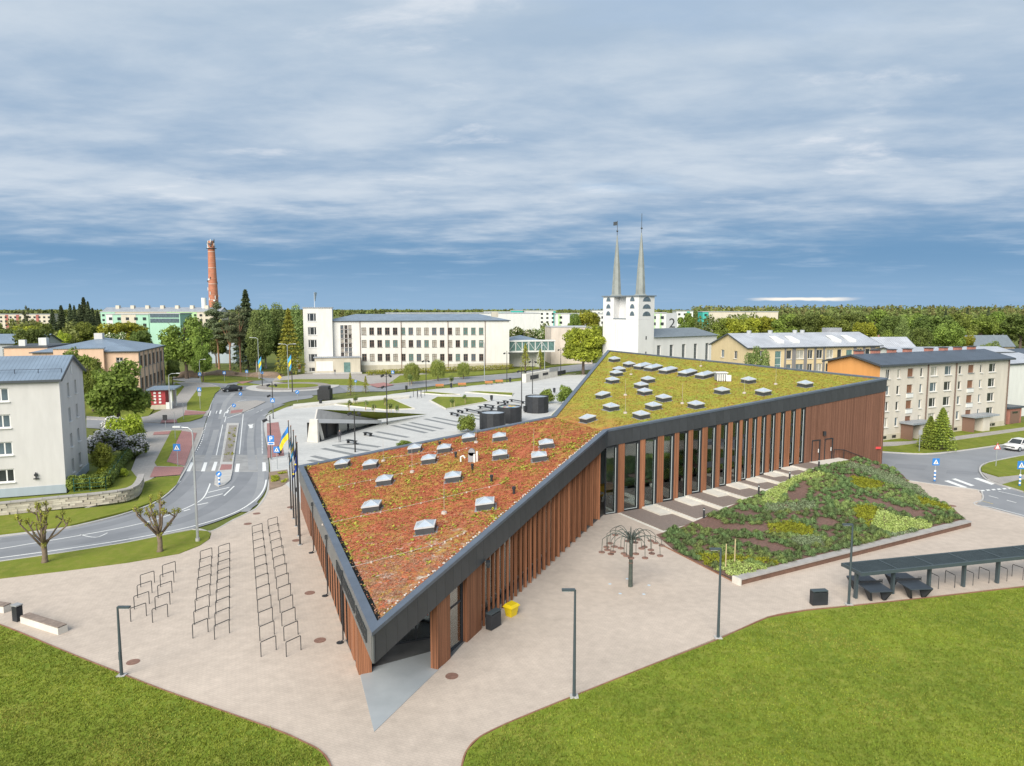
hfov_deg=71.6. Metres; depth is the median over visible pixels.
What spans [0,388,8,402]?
window
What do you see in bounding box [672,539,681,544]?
tussock plant
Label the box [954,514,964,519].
tussock plant
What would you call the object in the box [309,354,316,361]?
window
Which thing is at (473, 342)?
window
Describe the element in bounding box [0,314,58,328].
panel block
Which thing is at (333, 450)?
plaza stripe
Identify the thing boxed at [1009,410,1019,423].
door
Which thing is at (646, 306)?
window
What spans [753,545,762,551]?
tussock plant
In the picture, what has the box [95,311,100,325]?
spruce tree
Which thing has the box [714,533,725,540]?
tussock plant
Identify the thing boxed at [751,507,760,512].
tussock plant
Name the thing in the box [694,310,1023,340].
woodland
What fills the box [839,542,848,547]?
tussock plant
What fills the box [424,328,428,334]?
window
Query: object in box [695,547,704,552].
tussock plant
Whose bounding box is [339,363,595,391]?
road
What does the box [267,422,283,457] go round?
red paving
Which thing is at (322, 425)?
plaza pavilion
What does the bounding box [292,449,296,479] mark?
flag
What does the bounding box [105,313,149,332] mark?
pale green block
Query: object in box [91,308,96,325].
spruce tree
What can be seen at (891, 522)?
ground cover
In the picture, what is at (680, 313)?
panel block
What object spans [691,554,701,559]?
tussock plant
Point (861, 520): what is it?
tussock plant
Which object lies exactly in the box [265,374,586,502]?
plaza
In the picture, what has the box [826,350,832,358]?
window
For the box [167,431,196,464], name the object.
red paving
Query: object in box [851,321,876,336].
leafy tree
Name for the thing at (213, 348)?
leafy tree
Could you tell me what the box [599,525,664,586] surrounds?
rod sculpture
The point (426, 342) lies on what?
window
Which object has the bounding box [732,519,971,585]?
seat wall
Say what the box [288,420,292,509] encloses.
flagpole
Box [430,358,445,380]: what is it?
willow tree
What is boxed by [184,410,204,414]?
red paving
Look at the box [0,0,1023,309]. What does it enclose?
sky
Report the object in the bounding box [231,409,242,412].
red paving
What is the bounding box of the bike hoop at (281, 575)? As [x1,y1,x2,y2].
[276,573,288,588]
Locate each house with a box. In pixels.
[0,334,63,355]
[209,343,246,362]
[869,346,1015,352]
[870,337,915,347]
[965,335,1015,348]
[1001,352,1023,415]
[1007,348,1023,353]
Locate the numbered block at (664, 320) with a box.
[654,312,676,327]
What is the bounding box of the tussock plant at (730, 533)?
[726,531,735,535]
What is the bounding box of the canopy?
[841,545,1023,598]
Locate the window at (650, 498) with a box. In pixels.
[644,437,657,505]
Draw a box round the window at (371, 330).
[369,328,373,334]
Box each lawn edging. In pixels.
[0,624,331,765]
[461,586,1023,765]
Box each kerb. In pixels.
[0,430,203,536]
[1,373,575,560]
[335,399,414,409]
[393,369,543,384]
[419,391,459,394]
[429,396,489,408]
[465,391,513,395]
[882,444,1002,454]
[909,480,1023,517]
[979,455,1023,491]
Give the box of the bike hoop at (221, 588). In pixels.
[216,585,229,602]
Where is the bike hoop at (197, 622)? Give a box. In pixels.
[192,618,208,638]
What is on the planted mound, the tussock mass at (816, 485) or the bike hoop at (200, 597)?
the tussock mass at (816, 485)
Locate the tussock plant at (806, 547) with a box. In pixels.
[802,545,811,550]
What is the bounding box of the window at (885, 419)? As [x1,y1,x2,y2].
[884,418,888,427]
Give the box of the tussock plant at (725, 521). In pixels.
[721,519,730,523]
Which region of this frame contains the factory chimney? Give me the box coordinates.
[206,239,218,306]
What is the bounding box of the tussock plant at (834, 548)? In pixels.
[830,545,839,550]
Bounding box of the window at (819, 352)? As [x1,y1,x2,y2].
[817,350,822,358]
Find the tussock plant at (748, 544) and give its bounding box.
[743,541,753,546]
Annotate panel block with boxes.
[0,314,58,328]
[100,311,228,326]
[523,310,555,325]
[554,313,602,325]
[590,310,602,312]
[672,311,692,326]
[697,311,708,327]
[708,311,778,331]
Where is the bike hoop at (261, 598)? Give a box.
[257,594,271,611]
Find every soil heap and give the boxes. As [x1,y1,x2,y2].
[178,370,201,377]
[203,370,238,375]
[249,372,280,375]
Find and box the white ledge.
[293,395,409,408]
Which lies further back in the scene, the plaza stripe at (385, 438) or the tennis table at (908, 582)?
the plaza stripe at (385, 438)
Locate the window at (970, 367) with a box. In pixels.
[968,365,972,372]
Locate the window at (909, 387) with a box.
[906,384,911,393]
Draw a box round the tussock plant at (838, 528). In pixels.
[832,525,841,530]
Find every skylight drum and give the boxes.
[479,410,504,428]
[497,404,521,423]
[525,394,548,413]
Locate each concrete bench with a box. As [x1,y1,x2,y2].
[0,601,11,612]
[20,612,67,634]
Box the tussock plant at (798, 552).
[792,549,804,555]
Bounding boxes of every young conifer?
[347,373,354,394]
[362,376,368,392]
[519,343,530,370]
[535,349,543,369]
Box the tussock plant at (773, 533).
[770,532,778,536]
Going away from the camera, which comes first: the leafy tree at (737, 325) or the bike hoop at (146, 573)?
the bike hoop at (146, 573)
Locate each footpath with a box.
[883,427,1023,445]
[982,472,1023,483]
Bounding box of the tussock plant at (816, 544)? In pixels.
[812,541,824,547]
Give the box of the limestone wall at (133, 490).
[0,474,144,514]
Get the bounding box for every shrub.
[87,428,126,454]
[100,415,123,427]
[105,412,146,436]
[117,432,150,456]
[119,467,128,475]
[396,440,411,445]
[457,413,475,430]
[539,388,555,401]
[556,385,571,402]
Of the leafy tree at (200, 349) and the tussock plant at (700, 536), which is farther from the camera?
the leafy tree at (200, 349)
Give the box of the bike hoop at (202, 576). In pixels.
[197,573,210,589]
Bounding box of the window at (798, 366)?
[796,364,802,368]
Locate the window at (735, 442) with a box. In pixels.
[731,420,739,482]
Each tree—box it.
[0,329,20,333]
[10,325,36,330]
[12,328,49,344]
[14,500,72,562]
[21,305,29,325]
[35,322,55,333]
[49,309,58,330]
[56,305,66,330]
[56,330,72,342]
[62,346,96,369]
[66,303,72,323]
[72,305,78,323]
[72,321,97,342]
[77,304,84,321]
[81,297,85,321]
[83,357,105,411]
[84,301,94,325]
[84,358,154,417]
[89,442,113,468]
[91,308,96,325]
[91,321,149,340]
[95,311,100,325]
[104,332,126,339]
[129,330,153,343]
[132,491,181,551]
[156,315,213,378]
[166,359,179,384]
[190,335,212,381]
[203,300,236,368]
[208,339,228,366]
[216,311,238,369]
[225,305,248,371]
[231,289,264,370]
[244,309,268,371]
[258,303,277,368]
[270,302,286,365]
[274,308,305,374]
[285,304,303,367]
[388,403,392,412]
[403,362,419,383]
[407,374,412,385]
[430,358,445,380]
[457,362,469,378]
[509,326,533,337]
[530,328,544,339]
[561,324,605,374]
[567,313,581,325]
[579,311,600,326]
[594,325,602,353]
[677,312,694,327]
[710,317,730,338]
[722,317,763,332]
[744,345,769,365]
[753,315,776,332]
[771,313,797,332]
[787,313,824,332]
[813,313,850,331]
[834,313,870,331]
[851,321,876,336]
[865,309,889,334]
[878,315,905,336]
[880,329,900,336]
[894,316,909,336]
[901,312,921,329]
[908,327,933,346]
[910,314,954,346]
[932,321,966,346]
[945,334,975,345]
[948,313,981,334]
[971,313,1001,334]
[980,340,999,345]
[984,311,1012,335]
[1000,314,1023,347]
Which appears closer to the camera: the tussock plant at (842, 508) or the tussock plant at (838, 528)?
the tussock plant at (838, 528)
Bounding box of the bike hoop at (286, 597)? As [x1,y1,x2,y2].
[279,595,292,612]
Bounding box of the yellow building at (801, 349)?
[708,328,883,371]
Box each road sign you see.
[162,415,166,429]
[173,443,180,464]
[197,387,200,408]
[216,471,221,484]
[267,436,273,459]
[273,446,279,468]
[918,430,922,449]
[932,458,939,481]
[994,442,1000,465]
[1017,460,1023,485]
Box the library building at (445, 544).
[296,350,887,674]
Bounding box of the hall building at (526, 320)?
[385,312,539,330]
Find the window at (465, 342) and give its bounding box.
[463,340,467,346]
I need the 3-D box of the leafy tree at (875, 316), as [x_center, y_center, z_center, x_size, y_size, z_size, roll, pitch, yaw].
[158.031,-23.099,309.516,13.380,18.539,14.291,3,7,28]
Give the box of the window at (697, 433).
[692,428,701,492]
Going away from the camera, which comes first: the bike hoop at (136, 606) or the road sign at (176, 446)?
the bike hoop at (136, 606)
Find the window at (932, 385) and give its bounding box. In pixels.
[930,382,937,392]
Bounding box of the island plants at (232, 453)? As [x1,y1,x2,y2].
[225,427,235,459]
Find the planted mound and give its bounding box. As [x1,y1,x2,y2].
[656,460,965,577]
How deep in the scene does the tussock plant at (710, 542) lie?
54.98 m
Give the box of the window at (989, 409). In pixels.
[986,407,991,412]
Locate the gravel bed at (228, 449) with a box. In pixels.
[223,425,236,461]
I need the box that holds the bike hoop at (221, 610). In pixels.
[214,607,229,626]
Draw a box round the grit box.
[503,600,519,617]
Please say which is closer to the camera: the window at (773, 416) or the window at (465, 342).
the window at (773, 416)
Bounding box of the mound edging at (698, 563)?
[660,543,731,580]
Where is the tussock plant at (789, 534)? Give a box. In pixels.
[787,531,796,537]
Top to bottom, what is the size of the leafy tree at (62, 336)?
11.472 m
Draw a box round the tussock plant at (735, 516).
[730,514,739,519]
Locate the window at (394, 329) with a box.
[393,328,397,334]
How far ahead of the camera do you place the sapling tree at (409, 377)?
168.62 m
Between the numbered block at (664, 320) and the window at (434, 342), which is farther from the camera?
the numbered block at (664, 320)
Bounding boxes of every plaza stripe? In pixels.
[309,455,328,459]
[321,448,353,454]
[335,446,370,450]
[357,443,381,446]
[372,435,398,440]
[377,431,407,437]
[390,425,427,432]
[401,424,435,430]
[409,422,443,428]
[425,419,456,425]
[431,417,459,422]
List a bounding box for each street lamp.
[116,605,130,677]
[168,373,179,408]
[172,426,199,541]
[285,344,288,388]
[484,344,484,380]
[562,588,578,698]
[709,548,722,639]
[842,523,853,605]
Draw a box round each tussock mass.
[723,456,945,512]
[736,458,955,511]
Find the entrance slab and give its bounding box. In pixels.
[360,651,441,731]
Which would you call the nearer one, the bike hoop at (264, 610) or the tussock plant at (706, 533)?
the bike hoop at (264, 610)
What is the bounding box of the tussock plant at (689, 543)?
[685,539,696,545]
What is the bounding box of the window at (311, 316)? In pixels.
[307,313,316,321]
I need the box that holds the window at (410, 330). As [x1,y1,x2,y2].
[408,328,412,334]
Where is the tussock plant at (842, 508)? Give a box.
[837,506,846,510]
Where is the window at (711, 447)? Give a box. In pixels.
[706,425,716,489]
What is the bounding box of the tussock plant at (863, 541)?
[859,538,867,543]
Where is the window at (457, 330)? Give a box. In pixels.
[455,328,459,334]
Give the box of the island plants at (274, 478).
[271,471,286,482]
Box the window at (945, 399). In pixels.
[943,396,950,406]
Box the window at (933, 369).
[930,367,936,376]
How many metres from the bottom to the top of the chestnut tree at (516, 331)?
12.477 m
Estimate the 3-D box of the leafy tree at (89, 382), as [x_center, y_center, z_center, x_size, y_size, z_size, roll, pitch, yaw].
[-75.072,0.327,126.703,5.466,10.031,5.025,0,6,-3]
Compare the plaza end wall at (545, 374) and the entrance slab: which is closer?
the entrance slab
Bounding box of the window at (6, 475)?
[0,469,15,483]
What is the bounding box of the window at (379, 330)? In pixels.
[377,328,381,334]
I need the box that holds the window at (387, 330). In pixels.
[385,328,389,334]
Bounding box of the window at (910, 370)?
[907,368,912,377]
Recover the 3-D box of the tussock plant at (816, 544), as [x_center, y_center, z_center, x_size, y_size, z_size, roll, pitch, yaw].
[22.926,12.124,53.431,1.161,0.479,1.133,-3,7,-30]
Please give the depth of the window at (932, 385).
103.42 m
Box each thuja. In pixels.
[916,416,944,449]
[923,407,957,450]
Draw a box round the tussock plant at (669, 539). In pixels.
[663,537,673,541]
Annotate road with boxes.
[0,393,313,560]
[173,377,238,386]
[216,380,346,396]
[260,377,273,381]
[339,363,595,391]
[882,445,1023,516]
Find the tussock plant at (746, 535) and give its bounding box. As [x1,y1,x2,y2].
[742,533,751,538]
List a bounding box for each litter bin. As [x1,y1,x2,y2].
[10,602,22,621]
[486,607,500,630]
[809,588,828,605]
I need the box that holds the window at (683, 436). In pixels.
[678,430,688,497]
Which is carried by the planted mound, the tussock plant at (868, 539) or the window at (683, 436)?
the tussock plant at (868, 539)
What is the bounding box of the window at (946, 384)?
[944,381,951,390]
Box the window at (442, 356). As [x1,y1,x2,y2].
[440,354,444,360]
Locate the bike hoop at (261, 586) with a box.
[256,583,269,595]
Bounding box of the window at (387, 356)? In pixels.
[385,354,389,360]
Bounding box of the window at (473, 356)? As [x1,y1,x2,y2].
[471,354,475,360]
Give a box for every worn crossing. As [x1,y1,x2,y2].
[190,455,221,471]
[233,455,267,471]
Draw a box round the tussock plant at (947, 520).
[943,518,953,522]
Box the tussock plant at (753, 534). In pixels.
[750,532,759,536]
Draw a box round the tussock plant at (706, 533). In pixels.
[703,530,712,535]
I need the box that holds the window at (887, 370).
[886,369,889,379]
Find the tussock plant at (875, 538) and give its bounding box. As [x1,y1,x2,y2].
[871,535,878,540]
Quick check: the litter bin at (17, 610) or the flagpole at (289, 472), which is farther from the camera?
the flagpole at (289, 472)
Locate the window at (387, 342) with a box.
[385,340,389,346]
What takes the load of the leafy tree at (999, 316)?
on the ground at (271, 362)
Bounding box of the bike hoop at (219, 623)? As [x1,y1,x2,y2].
[214,619,229,639]
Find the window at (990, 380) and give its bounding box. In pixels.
[987,378,993,387]
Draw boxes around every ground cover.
[695,475,954,565]
[714,470,931,575]
[764,461,931,545]
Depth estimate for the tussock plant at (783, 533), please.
55.41 m
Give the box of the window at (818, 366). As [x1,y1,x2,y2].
[816,363,821,370]
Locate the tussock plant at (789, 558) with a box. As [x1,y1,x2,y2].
[785,555,796,561]
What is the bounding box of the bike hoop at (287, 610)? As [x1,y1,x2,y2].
[281,607,295,623]
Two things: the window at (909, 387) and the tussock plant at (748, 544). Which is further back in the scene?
the window at (909, 387)
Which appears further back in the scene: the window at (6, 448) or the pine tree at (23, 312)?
the pine tree at (23, 312)
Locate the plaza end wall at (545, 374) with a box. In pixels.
[522,367,565,381]
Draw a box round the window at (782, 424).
[779,411,785,468]
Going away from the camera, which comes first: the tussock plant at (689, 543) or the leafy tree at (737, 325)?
the tussock plant at (689, 543)
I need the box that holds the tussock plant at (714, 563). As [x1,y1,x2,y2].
[711,560,721,567]
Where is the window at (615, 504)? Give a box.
[604,445,617,514]
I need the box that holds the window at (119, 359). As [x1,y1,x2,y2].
[116,357,122,362]
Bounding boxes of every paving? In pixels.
[0,481,1023,765]
[150,467,183,476]
[153,431,170,434]
[161,419,175,422]
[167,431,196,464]
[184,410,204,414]
[220,464,231,469]
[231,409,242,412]
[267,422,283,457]
[369,382,392,386]
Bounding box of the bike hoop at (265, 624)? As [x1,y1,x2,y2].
[259,620,274,640]
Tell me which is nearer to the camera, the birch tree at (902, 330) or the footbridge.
the footbridge
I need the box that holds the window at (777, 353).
[775,351,780,366]
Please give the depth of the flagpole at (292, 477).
62.08 m
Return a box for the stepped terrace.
[618,458,847,531]
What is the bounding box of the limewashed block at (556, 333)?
[545,326,591,363]
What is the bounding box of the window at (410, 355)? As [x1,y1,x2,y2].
[409,354,413,360]
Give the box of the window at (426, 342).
[424,340,428,346]
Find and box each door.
[344,362,349,371]
[811,439,820,461]
[824,438,832,459]
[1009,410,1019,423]
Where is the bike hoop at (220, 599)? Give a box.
[215,596,229,611]
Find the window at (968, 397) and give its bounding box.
[966,395,970,403]
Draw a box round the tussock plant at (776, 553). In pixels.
[771,551,779,555]
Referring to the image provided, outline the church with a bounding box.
[601,221,717,359]
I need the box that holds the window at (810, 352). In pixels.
[808,350,812,358]
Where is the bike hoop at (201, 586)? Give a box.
[196,583,210,600]
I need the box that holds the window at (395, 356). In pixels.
[393,354,397,360]
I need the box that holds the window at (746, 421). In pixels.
[741,419,748,479]
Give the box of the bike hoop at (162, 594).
[154,592,170,609]
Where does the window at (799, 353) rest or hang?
in the yellow building at (801, 349)
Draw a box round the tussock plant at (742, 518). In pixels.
[737,516,748,521]
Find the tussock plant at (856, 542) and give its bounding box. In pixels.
[850,539,861,545]
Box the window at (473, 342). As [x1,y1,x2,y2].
[471,340,475,346]
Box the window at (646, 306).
[643,304,650,308]
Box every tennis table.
[846,575,892,600]
[885,573,932,597]
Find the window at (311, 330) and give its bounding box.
[308,327,316,334]
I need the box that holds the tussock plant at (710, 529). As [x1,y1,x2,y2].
[704,527,713,531]
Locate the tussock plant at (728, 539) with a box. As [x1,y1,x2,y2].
[722,537,733,542]
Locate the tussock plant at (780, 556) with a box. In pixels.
[774,553,787,559]
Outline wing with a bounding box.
[509,335,538,366]
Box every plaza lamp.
[262,416,270,457]
[266,384,276,418]
[347,409,360,451]
[380,372,391,424]
[517,368,526,405]
[528,359,536,393]
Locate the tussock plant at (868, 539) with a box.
[862,537,875,541]
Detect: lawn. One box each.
[0,625,328,765]
[342,399,410,408]
[422,391,460,394]
[432,397,486,407]
[463,587,1023,765]
[473,391,511,394]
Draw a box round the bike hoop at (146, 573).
[140,571,154,586]
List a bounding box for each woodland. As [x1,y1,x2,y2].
[0,317,300,343]
[540,317,697,333]
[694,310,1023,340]
[778,309,1023,345]
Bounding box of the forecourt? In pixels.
[272,373,458,385]
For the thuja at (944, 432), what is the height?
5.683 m
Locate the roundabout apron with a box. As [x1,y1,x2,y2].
[246,382,338,391]
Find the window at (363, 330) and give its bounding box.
[361,328,365,334]
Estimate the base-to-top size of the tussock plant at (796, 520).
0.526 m
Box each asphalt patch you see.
[109,537,130,543]
[247,502,257,507]
[946,470,978,474]
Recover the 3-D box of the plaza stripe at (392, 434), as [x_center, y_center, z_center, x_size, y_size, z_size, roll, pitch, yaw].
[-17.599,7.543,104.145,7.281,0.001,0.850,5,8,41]
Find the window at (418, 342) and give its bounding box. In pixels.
[416,340,420,346]
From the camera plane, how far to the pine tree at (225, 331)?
213.70 m
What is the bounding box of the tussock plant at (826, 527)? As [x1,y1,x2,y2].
[819,524,830,529]
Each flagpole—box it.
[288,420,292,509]
[290,425,294,518]
[292,430,297,526]
[295,435,298,536]
[296,442,301,545]
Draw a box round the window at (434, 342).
[432,340,436,346]
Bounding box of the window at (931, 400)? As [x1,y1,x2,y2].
[928,398,934,407]
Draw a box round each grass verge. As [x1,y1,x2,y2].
[0,470,136,501]
[0,476,179,534]
[0,530,210,578]
[86,405,153,417]
[155,430,183,466]
[172,383,183,396]
[177,414,203,422]
[187,387,220,410]
[201,375,239,382]
[237,383,259,384]
[269,405,290,414]
[277,379,368,385]
[358,391,409,397]
[389,361,597,383]
[410,379,520,391]
[883,422,1023,452]
[981,455,1023,476]
[1002,479,1023,490]
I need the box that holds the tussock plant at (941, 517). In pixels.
[935,515,945,520]
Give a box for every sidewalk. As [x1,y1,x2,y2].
[85,427,203,507]
[86,382,217,422]
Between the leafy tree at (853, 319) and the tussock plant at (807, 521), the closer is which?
the tussock plant at (807, 521)
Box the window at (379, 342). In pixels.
[377,340,381,346]
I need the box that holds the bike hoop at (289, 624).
[283,621,298,640]
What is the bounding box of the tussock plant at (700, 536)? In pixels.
[695,534,704,539]
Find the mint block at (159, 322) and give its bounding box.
[148,313,191,344]
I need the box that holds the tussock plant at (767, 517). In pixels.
[763,514,772,520]
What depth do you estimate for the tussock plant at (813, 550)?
52.28 m
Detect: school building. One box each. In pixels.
[2,333,165,392]
[302,292,510,373]
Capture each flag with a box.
[279,427,287,450]
[287,436,290,458]
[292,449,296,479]
[293,448,295,471]
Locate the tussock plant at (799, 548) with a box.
[794,546,805,550]
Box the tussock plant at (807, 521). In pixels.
[800,519,812,523]
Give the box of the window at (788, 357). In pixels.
[786,350,790,359]
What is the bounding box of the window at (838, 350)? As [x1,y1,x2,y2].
[837,349,840,356]
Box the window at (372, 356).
[370,354,374,360]
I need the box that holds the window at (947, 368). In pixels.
[944,366,950,375]
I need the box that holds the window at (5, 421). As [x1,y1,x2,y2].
[0,414,11,428]
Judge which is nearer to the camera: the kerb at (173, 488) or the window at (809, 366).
the kerb at (173, 488)
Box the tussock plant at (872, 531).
[866,528,876,533]
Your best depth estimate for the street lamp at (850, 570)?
43.98 m
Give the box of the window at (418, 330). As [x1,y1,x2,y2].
[416,328,420,334]
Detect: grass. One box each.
[268,383,317,387]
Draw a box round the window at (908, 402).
[906,400,912,408]
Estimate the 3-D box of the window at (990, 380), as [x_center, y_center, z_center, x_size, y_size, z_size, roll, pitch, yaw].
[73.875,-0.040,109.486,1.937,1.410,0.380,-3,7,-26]
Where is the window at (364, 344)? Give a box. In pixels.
[362,340,366,346]
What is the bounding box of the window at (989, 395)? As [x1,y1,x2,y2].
[987,393,994,401]
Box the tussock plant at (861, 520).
[856,517,867,523]
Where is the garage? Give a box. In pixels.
[1006,404,1023,423]
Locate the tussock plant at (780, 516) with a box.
[774,514,785,518]
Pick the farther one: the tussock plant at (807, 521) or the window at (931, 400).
the window at (931, 400)
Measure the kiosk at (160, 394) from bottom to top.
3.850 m
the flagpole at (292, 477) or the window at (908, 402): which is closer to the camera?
the flagpole at (292, 477)
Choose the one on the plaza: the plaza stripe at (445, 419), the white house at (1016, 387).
the plaza stripe at (445, 419)
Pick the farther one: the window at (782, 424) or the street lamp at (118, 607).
the window at (782, 424)
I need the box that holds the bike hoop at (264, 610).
[258,607,272,625]
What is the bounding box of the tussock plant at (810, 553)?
[804,550,816,555]
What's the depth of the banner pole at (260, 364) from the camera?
168.32 m
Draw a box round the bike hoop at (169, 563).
[162,561,175,576]
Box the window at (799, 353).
[796,350,803,358]
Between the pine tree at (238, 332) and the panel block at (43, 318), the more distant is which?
the panel block at (43, 318)
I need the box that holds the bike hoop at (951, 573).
[945,570,955,587]
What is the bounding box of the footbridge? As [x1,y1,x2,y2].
[509,340,555,366]
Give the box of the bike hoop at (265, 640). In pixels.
[260,635,276,656]
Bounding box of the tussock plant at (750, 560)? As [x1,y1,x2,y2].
[743,557,754,562]
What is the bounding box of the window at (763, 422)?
[759,415,766,474]
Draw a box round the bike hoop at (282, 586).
[278,583,290,600]
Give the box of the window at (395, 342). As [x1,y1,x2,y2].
[393,340,397,346]
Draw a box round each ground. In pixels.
[0,310,1023,533]
[173,372,283,378]
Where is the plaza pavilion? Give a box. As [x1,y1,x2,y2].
[307,409,423,442]
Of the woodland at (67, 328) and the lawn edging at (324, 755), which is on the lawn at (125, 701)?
the lawn edging at (324, 755)
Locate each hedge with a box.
[65,472,111,491]
[94,455,116,474]
[103,447,133,486]
[366,364,513,374]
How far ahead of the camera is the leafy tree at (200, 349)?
177.18 m
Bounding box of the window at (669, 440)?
[663,433,674,500]
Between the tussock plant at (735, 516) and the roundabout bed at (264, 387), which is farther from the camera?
the roundabout bed at (264, 387)
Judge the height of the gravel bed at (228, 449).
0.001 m
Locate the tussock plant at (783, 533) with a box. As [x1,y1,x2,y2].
[777,531,788,537]
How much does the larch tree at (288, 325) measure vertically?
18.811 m
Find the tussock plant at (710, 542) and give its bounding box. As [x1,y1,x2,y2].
[705,539,714,544]
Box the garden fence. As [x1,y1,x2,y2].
[73,447,128,491]
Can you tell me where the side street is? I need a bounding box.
[86,416,206,431]
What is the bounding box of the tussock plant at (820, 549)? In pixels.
[815,546,826,552]
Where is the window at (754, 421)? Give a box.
[750,417,757,477]
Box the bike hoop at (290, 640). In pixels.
[285,635,300,656]
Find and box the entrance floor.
[346,639,464,666]
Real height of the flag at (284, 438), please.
2.300 m
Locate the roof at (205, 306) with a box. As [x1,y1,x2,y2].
[99,298,227,313]
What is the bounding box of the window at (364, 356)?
[362,354,366,360]
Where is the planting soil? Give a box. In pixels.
[269,470,288,489]
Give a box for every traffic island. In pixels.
[214,423,238,486]
[229,400,264,413]
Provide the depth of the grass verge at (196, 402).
143.82 m
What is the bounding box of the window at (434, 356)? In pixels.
[432,354,436,360]
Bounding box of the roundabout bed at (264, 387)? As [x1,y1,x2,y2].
[256,382,329,389]
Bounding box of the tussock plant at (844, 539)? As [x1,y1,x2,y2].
[839,537,850,542]
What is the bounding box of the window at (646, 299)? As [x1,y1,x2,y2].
[643,297,650,301]
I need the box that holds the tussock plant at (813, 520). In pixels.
[808,517,816,523]
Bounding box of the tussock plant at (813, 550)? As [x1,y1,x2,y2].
[807,547,819,552]
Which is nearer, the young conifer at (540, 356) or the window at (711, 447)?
the window at (711, 447)
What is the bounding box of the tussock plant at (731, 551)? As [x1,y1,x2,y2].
[727,548,737,553]
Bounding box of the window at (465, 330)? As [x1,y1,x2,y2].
[463,328,467,334]
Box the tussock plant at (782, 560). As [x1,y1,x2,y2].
[778,558,787,563]
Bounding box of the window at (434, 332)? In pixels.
[432,328,436,334]
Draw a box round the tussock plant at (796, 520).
[794,517,802,522]
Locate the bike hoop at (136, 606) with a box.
[130,603,146,621]
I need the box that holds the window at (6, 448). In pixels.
[0,442,13,456]
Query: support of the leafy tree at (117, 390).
on the ground at (271, 362)
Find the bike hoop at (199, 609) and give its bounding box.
[193,606,208,624]
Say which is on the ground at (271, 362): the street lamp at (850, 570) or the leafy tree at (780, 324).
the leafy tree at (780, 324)
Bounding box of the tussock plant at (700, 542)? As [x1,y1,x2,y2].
[696,539,706,545]
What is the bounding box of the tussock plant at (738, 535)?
[733,533,743,537]
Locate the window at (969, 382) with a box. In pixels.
[967,380,971,388]
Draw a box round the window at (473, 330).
[471,328,475,334]
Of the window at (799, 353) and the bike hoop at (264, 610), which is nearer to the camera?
the bike hoop at (264, 610)
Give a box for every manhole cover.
[126,659,139,664]
[305,591,314,594]
[314,637,325,642]
[445,673,457,678]
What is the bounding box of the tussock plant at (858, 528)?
[853,526,862,531]
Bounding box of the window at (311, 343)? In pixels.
[308,340,316,347]
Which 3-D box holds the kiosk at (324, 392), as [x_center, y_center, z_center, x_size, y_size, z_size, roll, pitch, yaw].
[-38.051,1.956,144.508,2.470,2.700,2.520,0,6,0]
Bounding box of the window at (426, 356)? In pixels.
[424,354,428,360]
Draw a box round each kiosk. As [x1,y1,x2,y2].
[146,385,181,409]
[317,385,332,399]
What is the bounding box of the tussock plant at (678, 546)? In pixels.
[672,543,684,549]
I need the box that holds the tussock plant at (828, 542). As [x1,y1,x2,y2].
[823,540,832,545]
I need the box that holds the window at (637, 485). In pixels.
[624,440,639,510]
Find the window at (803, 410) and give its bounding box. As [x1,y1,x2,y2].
[799,407,805,462]
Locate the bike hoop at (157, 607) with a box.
[151,604,167,622]
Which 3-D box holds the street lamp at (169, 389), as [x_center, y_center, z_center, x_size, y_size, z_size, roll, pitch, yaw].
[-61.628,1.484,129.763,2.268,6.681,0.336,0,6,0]
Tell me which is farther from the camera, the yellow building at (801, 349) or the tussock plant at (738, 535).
the yellow building at (801, 349)
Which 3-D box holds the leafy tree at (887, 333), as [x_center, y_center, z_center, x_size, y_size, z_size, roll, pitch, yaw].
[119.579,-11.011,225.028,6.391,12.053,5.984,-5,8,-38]
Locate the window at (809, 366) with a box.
[807,364,811,369]
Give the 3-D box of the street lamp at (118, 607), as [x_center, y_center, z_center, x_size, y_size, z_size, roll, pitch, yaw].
[-19.420,12.926,35.534,0.820,3.661,0.400,0,6,0]
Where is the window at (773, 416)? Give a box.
[769,413,775,471]
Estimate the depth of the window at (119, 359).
145.54 m
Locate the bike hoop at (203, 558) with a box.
[199,556,211,570]
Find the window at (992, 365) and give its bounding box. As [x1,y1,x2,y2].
[989,363,994,372]
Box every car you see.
[220,384,242,391]
[1003,437,1023,451]
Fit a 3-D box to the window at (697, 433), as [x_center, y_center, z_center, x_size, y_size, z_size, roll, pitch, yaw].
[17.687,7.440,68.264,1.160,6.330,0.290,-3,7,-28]
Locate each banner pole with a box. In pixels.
[258,355,262,385]
[288,354,292,391]
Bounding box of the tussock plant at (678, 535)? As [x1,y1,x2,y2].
[674,533,684,538]
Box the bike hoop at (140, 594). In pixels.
[133,591,149,608]
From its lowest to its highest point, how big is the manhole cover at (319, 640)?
0.018 m
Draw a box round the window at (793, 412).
[789,409,795,464]
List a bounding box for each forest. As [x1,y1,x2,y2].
[1,308,694,316]
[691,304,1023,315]
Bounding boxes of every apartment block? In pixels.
[0,355,88,497]
[822,346,1015,439]
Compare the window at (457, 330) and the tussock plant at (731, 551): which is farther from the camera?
the window at (457, 330)
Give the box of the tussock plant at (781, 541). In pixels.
[775,538,786,543]
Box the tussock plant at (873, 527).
[869,524,877,529]
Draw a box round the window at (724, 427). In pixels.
[719,423,727,485]
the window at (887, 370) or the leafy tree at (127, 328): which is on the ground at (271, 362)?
the leafy tree at (127, 328)
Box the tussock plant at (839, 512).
[836,510,843,514]
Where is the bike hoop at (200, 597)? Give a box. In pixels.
[195,594,209,611]
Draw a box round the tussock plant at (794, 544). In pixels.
[788,542,800,547]

